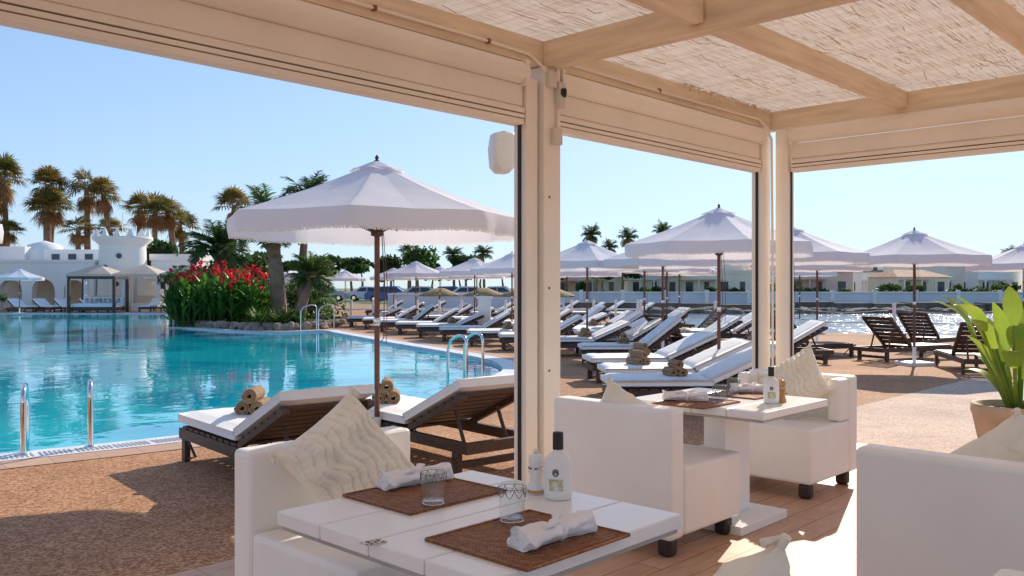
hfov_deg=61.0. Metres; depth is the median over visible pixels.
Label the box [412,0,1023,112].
reed ceiling
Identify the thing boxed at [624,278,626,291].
white house
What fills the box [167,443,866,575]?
terrace border
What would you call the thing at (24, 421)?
pool handrail
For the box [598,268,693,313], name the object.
patio umbrella
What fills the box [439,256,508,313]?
patio umbrella
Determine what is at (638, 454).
white armchair
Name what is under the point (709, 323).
rolled towels
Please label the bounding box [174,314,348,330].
rock border
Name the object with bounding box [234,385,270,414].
rolled towels
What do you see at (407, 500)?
woven placemat
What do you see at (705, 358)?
sun lounger
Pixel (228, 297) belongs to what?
canna flower bed
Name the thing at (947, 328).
sea water
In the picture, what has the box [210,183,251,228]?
fan palm
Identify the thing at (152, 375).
pool water
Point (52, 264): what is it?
white beach club
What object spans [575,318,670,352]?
sun lounger
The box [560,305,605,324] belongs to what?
sun lounger
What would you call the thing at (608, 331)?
sun lounger
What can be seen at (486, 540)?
woven placemat
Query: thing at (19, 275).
patio umbrella
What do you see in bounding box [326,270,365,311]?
patio umbrella
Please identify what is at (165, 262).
white annex
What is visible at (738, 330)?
sun lounger
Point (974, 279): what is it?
white house
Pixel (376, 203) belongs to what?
patio umbrella
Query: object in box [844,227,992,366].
patio umbrella
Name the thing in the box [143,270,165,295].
patio umbrella
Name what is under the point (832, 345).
wooden lounger
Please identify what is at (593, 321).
rolled towels
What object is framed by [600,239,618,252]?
date palm
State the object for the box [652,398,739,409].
woven placemat
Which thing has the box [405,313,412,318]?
rolled towels
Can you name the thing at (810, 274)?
patio umbrella
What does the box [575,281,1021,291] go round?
shore shrubs
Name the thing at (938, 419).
pale paving
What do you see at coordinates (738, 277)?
white house
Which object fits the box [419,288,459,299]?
straw parasol
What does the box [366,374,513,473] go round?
sun lounger
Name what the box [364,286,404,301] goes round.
parked car
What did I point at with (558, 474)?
oil bottle
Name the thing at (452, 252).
date palm
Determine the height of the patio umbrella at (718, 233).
2.420 m
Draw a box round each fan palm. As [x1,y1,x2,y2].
[0,151,28,245]
[0,175,16,220]
[0,204,11,215]
[0,218,28,245]
[19,189,71,241]
[22,165,71,241]
[28,187,76,242]
[55,215,100,248]
[64,166,111,248]
[83,174,122,235]
[93,216,129,235]
[117,188,147,235]
[130,191,179,238]
[147,196,189,244]
[164,208,200,253]
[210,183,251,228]
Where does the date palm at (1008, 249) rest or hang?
on the ground
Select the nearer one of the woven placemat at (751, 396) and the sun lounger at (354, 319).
the woven placemat at (751, 396)
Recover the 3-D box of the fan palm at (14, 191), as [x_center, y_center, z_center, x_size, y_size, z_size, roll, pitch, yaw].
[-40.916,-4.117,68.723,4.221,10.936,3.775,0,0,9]
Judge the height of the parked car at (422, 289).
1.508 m
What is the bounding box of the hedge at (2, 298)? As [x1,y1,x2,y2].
[0,293,7,301]
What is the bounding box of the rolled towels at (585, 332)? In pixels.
[577,327,591,336]
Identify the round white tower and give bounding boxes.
[91,213,163,302]
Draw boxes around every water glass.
[420,467,446,505]
[497,481,526,523]
[712,384,726,402]
[726,378,739,394]
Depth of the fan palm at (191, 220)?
71.63 m
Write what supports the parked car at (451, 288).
on the ground
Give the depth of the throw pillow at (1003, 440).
3.34 m
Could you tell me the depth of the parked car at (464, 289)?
77.24 m
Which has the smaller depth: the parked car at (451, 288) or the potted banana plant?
the potted banana plant
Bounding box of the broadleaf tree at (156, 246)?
[146,238,209,265]
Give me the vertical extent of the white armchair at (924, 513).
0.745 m
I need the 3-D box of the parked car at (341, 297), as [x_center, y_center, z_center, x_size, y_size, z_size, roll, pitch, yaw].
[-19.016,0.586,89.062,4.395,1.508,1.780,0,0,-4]
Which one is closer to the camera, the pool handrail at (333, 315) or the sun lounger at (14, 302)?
the pool handrail at (333, 315)
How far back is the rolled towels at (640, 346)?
12.51 m
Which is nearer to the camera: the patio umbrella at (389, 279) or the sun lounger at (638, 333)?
the sun lounger at (638, 333)
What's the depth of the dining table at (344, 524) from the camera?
2.38 m
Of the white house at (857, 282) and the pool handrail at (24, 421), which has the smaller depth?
the pool handrail at (24, 421)
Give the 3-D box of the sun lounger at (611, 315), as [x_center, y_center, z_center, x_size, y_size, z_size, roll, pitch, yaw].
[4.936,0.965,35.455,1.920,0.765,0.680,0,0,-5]
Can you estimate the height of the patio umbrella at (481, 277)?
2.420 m
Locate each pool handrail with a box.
[17,383,29,455]
[84,378,95,447]
[300,304,317,329]
[318,304,334,329]
[446,334,467,386]
[463,332,483,378]
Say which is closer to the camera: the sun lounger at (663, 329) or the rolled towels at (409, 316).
the sun lounger at (663, 329)
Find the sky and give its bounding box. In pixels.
[0,26,1023,287]
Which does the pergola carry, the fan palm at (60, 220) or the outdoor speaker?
the outdoor speaker
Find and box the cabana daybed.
[67,276,128,312]
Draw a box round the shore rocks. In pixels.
[573,306,991,313]
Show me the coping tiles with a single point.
(80, 456)
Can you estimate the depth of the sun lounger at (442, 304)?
40.64 m
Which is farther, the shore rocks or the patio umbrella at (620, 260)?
the shore rocks
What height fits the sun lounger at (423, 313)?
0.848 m
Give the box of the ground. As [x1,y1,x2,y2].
[0,288,1017,575]
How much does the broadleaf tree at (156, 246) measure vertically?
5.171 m
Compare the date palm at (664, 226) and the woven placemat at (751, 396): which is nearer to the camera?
the woven placemat at (751, 396)
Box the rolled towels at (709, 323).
[704,321,714,327]
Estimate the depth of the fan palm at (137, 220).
69.47 m
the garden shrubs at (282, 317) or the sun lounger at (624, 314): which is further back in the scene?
the garden shrubs at (282, 317)
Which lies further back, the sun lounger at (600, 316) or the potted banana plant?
the sun lounger at (600, 316)
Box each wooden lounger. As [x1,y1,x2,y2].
[643,314,716,348]
[770,316,855,356]
[853,316,952,361]
[897,313,964,351]
[934,322,992,374]
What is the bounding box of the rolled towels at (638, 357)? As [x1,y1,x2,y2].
[625,350,650,364]
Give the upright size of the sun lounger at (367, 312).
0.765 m
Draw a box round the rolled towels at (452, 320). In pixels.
[447,317,456,323]
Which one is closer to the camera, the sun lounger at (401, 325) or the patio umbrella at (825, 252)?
the patio umbrella at (825, 252)
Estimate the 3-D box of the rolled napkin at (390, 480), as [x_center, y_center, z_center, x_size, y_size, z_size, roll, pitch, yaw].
[-0.314,0.611,2.829,0.266,0.067,0.097,0,0,-44]
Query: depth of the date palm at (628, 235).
129.58 m
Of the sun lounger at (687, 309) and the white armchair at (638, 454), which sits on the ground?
the sun lounger at (687, 309)
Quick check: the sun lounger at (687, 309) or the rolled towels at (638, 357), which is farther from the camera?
the sun lounger at (687, 309)
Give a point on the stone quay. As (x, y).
(921, 305)
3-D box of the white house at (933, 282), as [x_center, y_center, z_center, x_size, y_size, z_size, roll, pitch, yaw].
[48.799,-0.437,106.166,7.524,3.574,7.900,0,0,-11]
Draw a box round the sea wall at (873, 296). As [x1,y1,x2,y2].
[565,290,1022,303]
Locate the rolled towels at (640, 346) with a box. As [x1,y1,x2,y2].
[628,342,650,354]
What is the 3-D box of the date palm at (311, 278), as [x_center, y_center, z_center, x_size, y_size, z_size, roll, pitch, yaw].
[-6.738,0.055,29.490,2.084,2.601,1.938,0,0,0]
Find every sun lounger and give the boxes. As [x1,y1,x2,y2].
[6,298,37,311]
[32,298,61,311]
[54,298,83,312]
[138,298,164,311]
[178,384,374,461]
[347,306,401,326]
[362,305,417,328]
[365,300,403,314]
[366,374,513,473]
[380,302,424,319]
[380,304,434,331]
[395,308,457,334]
[414,300,447,312]
[416,311,484,337]
[423,304,472,320]
[428,302,470,315]
[439,310,511,341]
[442,307,494,327]
[460,306,513,324]
[467,326,513,345]
[470,302,513,319]
[494,319,513,326]
[498,314,583,350]
[511,308,572,325]
[560,300,579,311]
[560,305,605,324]
[560,312,607,332]
[560,320,631,347]
[561,302,607,319]
[564,310,633,335]
[568,311,642,335]
[573,317,648,334]
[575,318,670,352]
[577,316,690,363]
[582,331,716,382]
[597,338,751,383]
[601,346,775,396]
[604,300,625,312]
[608,302,655,319]
[620,309,688,332]
[661,315,742,342]
[668,307,694,327]
[679,308,730,338]
[681,312,751,338]
[705,313,775,349]
[716,320,833,363]
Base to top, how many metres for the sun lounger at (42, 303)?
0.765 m
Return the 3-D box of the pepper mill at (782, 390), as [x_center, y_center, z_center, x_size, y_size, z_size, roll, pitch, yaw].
[1.520,0.573,4.900,0.055,0.140,0.055,0,0,0]
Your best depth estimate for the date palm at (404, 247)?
114.81 m
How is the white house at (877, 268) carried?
on the ground
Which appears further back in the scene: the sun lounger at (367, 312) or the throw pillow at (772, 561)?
the sun lounger at (367, 312)
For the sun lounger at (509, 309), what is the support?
on the ground
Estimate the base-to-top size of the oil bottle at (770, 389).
0.202 m
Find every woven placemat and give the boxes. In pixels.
[342,478,506,515]
[424,509,629,571]
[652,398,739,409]
[708,390,786,399]
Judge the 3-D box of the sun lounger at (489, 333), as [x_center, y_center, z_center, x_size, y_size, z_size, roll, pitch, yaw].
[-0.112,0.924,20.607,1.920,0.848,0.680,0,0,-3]
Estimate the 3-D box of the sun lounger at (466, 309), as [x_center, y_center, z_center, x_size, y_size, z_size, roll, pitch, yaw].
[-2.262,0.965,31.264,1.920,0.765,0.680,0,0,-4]
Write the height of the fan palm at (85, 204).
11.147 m
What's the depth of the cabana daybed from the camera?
47.15 m
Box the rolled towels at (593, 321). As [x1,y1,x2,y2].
[588,318,597,325]
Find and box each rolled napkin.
[375,462,453,490]
[507,510,597,551]
[662,390,708,400]
[729,382,762,392]
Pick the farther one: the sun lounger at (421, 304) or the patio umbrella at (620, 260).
the sun lounger at (421, 304)
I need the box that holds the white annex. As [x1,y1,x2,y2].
[149,238,213,291]
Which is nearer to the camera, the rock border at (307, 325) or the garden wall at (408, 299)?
the rock border at (307, 325)
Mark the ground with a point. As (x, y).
(168, 512)
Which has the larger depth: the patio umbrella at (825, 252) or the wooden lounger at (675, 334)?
the wooden lounger at (675, 334)
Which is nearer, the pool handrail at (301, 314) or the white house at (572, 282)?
the pool handrail at (301, 314)
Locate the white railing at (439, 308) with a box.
[346,300,646,316]
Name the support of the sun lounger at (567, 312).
on the ground
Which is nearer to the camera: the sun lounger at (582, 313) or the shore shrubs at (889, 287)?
the sun lounger at (582, 313)
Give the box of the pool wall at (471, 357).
[0,313,502,368]
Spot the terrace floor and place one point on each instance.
(819, 527)
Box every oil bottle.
[544,431,571,500]
[763,367,778,403]
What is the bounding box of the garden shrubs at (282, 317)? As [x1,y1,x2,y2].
[188,270,349,324]
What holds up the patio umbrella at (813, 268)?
on the ground
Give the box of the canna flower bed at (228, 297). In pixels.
[159,260,270,327]
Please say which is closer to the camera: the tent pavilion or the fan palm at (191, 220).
the tent pavilion
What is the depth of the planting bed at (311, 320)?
34.48 m
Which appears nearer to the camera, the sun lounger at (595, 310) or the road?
the sun lounger at (595, 310)
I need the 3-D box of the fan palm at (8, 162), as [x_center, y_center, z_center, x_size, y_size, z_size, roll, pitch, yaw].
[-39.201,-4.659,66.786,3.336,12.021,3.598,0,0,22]
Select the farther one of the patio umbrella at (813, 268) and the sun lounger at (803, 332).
the patio umbrella at (813, 268)
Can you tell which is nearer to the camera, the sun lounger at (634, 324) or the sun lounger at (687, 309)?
the sun lounger at (634, 324)
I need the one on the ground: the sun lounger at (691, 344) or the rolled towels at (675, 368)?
the sun lounger at (691, 344)
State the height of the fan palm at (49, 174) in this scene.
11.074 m
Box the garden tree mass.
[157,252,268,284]
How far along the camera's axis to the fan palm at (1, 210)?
66.50 m
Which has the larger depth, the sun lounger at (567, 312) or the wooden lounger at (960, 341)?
the sun lounger at (567, 312)
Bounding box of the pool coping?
[0,323,513,460]
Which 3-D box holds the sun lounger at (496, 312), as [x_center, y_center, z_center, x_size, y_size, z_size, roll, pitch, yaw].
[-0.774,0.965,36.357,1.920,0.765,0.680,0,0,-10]
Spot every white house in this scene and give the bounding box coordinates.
[560,277,579,291]
[577,276,621,291]
[621,273,680,291]
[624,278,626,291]
[675,264,751,291]
[775,271,852,291]
[853,270,882,291]
[853,273,862,291]
[866,267,882,291]
[868,270,950,291]
[882,265,965,289]
[965,271,1021,291]
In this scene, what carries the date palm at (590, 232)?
on the ground
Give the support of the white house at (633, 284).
on the ground
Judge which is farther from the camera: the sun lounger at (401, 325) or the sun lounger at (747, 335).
the sun lounger at (401, 325)
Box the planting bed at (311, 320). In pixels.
[225,319,325,322]
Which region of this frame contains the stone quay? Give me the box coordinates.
[565,301,1022,312]
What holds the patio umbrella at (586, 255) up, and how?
on the ground
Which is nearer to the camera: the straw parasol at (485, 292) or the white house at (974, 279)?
the straw parasol at (485, 292)
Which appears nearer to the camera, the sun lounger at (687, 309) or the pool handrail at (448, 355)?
the pool handrail at (448, 355)
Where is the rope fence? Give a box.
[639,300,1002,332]
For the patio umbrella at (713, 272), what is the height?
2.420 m
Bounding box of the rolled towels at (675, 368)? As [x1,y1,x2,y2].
[662,359,687,376]
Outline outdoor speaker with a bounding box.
[488,130,513,173]
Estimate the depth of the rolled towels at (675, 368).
9.47 m
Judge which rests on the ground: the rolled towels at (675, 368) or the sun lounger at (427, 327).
the sun lounger at (427, 327)
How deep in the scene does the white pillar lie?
24.40 m
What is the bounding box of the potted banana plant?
[934,286,1023,437]
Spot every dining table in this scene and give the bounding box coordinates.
[277,470,681,575]
[636,387,827,536]
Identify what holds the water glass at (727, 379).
on the woven placemat at (751, 396)
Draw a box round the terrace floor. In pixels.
[563,469,855,575]
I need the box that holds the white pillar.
[476,296,492,325]
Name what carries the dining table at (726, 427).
on the terrace floor
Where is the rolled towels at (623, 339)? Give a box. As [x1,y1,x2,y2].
[616,333,629,343]
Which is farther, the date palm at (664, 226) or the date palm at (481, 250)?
the date palm at (664, 226)
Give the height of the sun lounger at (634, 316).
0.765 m
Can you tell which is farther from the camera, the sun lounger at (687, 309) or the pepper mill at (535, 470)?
the sun lounger at (687, 309)
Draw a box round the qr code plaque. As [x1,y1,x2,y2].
[359,538,387,546]
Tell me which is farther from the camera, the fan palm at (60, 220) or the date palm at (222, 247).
the fan palm at (60, 220)
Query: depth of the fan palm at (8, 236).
64.53 m
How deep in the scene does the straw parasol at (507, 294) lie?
44.89 m
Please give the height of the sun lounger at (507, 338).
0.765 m
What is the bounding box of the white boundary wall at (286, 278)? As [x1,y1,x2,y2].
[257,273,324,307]
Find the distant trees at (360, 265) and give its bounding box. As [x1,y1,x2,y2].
[252,245,673,291]
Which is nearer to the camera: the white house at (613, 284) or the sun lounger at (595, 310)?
the sun lounger at (595, 310)
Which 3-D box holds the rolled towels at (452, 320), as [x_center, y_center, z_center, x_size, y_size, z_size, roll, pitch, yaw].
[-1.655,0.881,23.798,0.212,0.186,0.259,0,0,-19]
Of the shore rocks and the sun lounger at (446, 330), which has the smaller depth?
the sun lounger at (446, 330)
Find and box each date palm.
[175,219,252,318]
[223,183,299,323]
[281,170,328,305]
[282,251,341,320]
[396,243,418,287]
[441,246,465,285]
[472,244,494,287]
[581,221,601,243]
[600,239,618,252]
[618,225,639,246]
[651,219,672,233]
[999,245,1014,252]
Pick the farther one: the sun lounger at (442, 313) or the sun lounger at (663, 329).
the sun lounger at (442, 313)
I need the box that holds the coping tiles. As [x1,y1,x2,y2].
[0,312,513,468]
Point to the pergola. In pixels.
(542, 98)
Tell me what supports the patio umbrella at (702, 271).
on the ground
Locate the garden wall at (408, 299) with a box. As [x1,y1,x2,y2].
[388,293,564,307]
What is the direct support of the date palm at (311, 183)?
on the ground
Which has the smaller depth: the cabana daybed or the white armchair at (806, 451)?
the white armchair at (806, 451)
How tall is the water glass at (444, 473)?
0.100 m
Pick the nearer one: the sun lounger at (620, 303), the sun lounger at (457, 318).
the sun lounger at (457, 318)
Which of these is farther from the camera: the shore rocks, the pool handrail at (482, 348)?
the shore rocks
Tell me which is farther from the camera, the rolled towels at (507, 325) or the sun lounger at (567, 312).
the sun lounger at (567, 312)
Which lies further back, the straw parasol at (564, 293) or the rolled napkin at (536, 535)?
the straw parasol at (564, 293)
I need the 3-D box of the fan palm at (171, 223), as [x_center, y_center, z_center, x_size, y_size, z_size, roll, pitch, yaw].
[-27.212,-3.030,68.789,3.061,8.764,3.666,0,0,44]
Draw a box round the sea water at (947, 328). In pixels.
[607,313,993,334]
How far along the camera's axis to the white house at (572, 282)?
123.95 m
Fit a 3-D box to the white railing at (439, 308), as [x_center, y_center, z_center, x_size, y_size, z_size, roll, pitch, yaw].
[-0.600,0.900,33.500,11.600,0.900,0.100,0,0,0]
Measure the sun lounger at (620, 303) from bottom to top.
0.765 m
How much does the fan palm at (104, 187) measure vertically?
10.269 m
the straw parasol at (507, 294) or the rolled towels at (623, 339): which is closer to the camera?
the rolled towels at (623, 339)
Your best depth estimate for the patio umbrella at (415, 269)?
32.35 m
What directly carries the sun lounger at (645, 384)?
on the ground
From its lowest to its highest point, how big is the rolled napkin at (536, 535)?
0.067 m
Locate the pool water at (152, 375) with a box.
[0,314,501,453]
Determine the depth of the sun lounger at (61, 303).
48.46 m
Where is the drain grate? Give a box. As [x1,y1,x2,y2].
[0,437,180,459]
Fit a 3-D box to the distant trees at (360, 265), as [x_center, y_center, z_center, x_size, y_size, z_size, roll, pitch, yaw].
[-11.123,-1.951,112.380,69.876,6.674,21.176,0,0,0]
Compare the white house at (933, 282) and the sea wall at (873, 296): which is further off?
the white house at (933, 282)
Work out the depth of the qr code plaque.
2.19 m
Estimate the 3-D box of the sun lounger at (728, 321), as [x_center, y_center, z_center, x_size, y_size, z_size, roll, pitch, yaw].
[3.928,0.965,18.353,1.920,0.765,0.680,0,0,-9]
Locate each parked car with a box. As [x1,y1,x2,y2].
[326,287,347,300]
[347,286,382,300]
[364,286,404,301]
[397,286,432,292]
[437,286,457,290]
[452,286,478,292]
[487,286,510,292]
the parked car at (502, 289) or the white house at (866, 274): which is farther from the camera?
the white house at (866, 274)
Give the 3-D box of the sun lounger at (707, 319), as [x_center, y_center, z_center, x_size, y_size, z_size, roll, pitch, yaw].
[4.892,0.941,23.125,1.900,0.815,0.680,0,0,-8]
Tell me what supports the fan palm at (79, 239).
on the ground
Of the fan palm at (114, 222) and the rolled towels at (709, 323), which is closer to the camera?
the rolled towels at (709, 323)
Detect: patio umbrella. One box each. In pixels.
[0,268,44,313]
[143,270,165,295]
[226,155,513,450]
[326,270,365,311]
[370,267,414,304]
[384,260,447,315]
[417,266,464,293]
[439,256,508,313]
[449,276,503,310]
[470,252,513,321]
[560,238,642,350]
[560,270,621,300]
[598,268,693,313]
[604,252,722,348]
[622,268,710,315]
[624,204,812,349]
[641,269,716,306]
[722,227,869,366]
[770,264,871,341]
[770,271,836,326]
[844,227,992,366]
[965,244,1023,307]
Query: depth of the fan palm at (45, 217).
66.13 m
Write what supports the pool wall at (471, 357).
on the ground
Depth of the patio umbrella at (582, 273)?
29.04 m
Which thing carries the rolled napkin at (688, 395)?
on the woven placemat at (708, 404)
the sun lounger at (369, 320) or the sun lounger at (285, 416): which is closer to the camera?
the sun lounger at (285, 416)
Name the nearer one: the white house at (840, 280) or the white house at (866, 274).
the white house at (840, 280)
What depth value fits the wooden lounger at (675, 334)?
17.60 m
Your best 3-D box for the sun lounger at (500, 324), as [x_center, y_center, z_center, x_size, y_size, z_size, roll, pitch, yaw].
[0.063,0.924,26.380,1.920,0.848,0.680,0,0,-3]
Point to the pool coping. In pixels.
(507, 365)
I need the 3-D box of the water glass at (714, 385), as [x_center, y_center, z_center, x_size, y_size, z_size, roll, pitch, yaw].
[1.160,0.592,4.860,0.081,0.100,0.081,0,0,0]
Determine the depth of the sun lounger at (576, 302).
40.83 m
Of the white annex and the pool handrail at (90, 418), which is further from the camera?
the white annex
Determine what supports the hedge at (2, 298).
on the ground
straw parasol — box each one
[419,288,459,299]
[463,288,501,296]
[500,290,513,296]
[560,290,574,296]
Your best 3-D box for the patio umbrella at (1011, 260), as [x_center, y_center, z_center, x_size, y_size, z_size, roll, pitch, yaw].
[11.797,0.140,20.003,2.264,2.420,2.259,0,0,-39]
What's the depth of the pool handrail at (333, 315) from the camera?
28.28 m
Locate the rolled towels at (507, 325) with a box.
[502,321,512,328]
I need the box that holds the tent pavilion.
[65,264,203,311]
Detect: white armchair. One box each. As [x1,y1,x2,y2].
[235,426,411,575]
[554,395,739,556]
[738,369,856,498]
[856,444,1023,575]
[993,569,1023,575]
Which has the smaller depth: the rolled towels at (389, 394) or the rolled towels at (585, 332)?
the rolled towels at (389, 394)
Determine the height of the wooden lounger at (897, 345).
0.815 m
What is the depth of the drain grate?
7.24 m
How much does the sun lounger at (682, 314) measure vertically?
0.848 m
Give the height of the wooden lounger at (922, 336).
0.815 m
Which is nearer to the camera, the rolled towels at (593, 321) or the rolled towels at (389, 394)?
the rolled towels at (389, 394)
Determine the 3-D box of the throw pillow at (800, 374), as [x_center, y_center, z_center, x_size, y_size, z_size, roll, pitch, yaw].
[1.944,0.673,5.965,0.190,0.476,0.470,31,-57,-31]
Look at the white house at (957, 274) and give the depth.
114.62 m
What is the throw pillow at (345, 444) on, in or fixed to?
on the white armchair at (266, 490)
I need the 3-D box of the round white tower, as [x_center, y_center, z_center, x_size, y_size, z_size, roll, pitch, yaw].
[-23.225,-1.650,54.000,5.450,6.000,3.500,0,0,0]
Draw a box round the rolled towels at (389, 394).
[372,377,399,403]
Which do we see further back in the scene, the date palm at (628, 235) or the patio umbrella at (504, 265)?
the date palm at (628, 235)
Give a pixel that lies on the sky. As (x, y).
(186, 132)
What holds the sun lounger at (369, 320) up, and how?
on the ground
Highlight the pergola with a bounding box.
[0,0,1023,484]
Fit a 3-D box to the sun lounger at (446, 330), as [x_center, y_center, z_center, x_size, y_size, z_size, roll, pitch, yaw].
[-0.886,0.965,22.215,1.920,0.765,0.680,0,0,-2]
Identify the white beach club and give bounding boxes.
[0,241,98,309]
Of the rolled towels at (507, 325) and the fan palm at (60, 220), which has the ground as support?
the fan palm at (60, 220)
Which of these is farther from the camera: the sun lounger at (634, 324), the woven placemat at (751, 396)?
the sun lounger at (634, 324)
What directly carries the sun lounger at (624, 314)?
on the ground
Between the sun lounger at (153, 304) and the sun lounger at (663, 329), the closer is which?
the sun lounger at (663, 329)
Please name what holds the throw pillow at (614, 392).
on the white armchair at (638, 454)
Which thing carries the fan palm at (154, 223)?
on the ground
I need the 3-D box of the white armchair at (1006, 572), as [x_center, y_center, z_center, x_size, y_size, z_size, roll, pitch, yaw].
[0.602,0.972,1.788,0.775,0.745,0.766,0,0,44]
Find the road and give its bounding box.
[326,300,386,301]
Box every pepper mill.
[527,449,543,494]
[778,377,786,402]
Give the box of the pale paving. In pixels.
[857,378,1023,452]
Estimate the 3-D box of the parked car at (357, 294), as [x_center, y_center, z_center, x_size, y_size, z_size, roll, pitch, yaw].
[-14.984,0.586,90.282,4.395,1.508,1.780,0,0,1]
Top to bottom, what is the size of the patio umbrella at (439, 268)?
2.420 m
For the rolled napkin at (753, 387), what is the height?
0.067 m
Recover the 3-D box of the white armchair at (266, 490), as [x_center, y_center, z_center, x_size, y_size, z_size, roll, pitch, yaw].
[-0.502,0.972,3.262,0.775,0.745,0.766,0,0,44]
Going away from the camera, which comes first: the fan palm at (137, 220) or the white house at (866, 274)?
the fan palm at (137, 220)
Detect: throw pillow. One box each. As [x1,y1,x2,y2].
[269,387,415,502]
[602,376,683,433]
[713,533,791,575]
[758,342,833,418]
[951,407,1023,461]
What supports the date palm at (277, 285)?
on the planting bed at (311, 320)

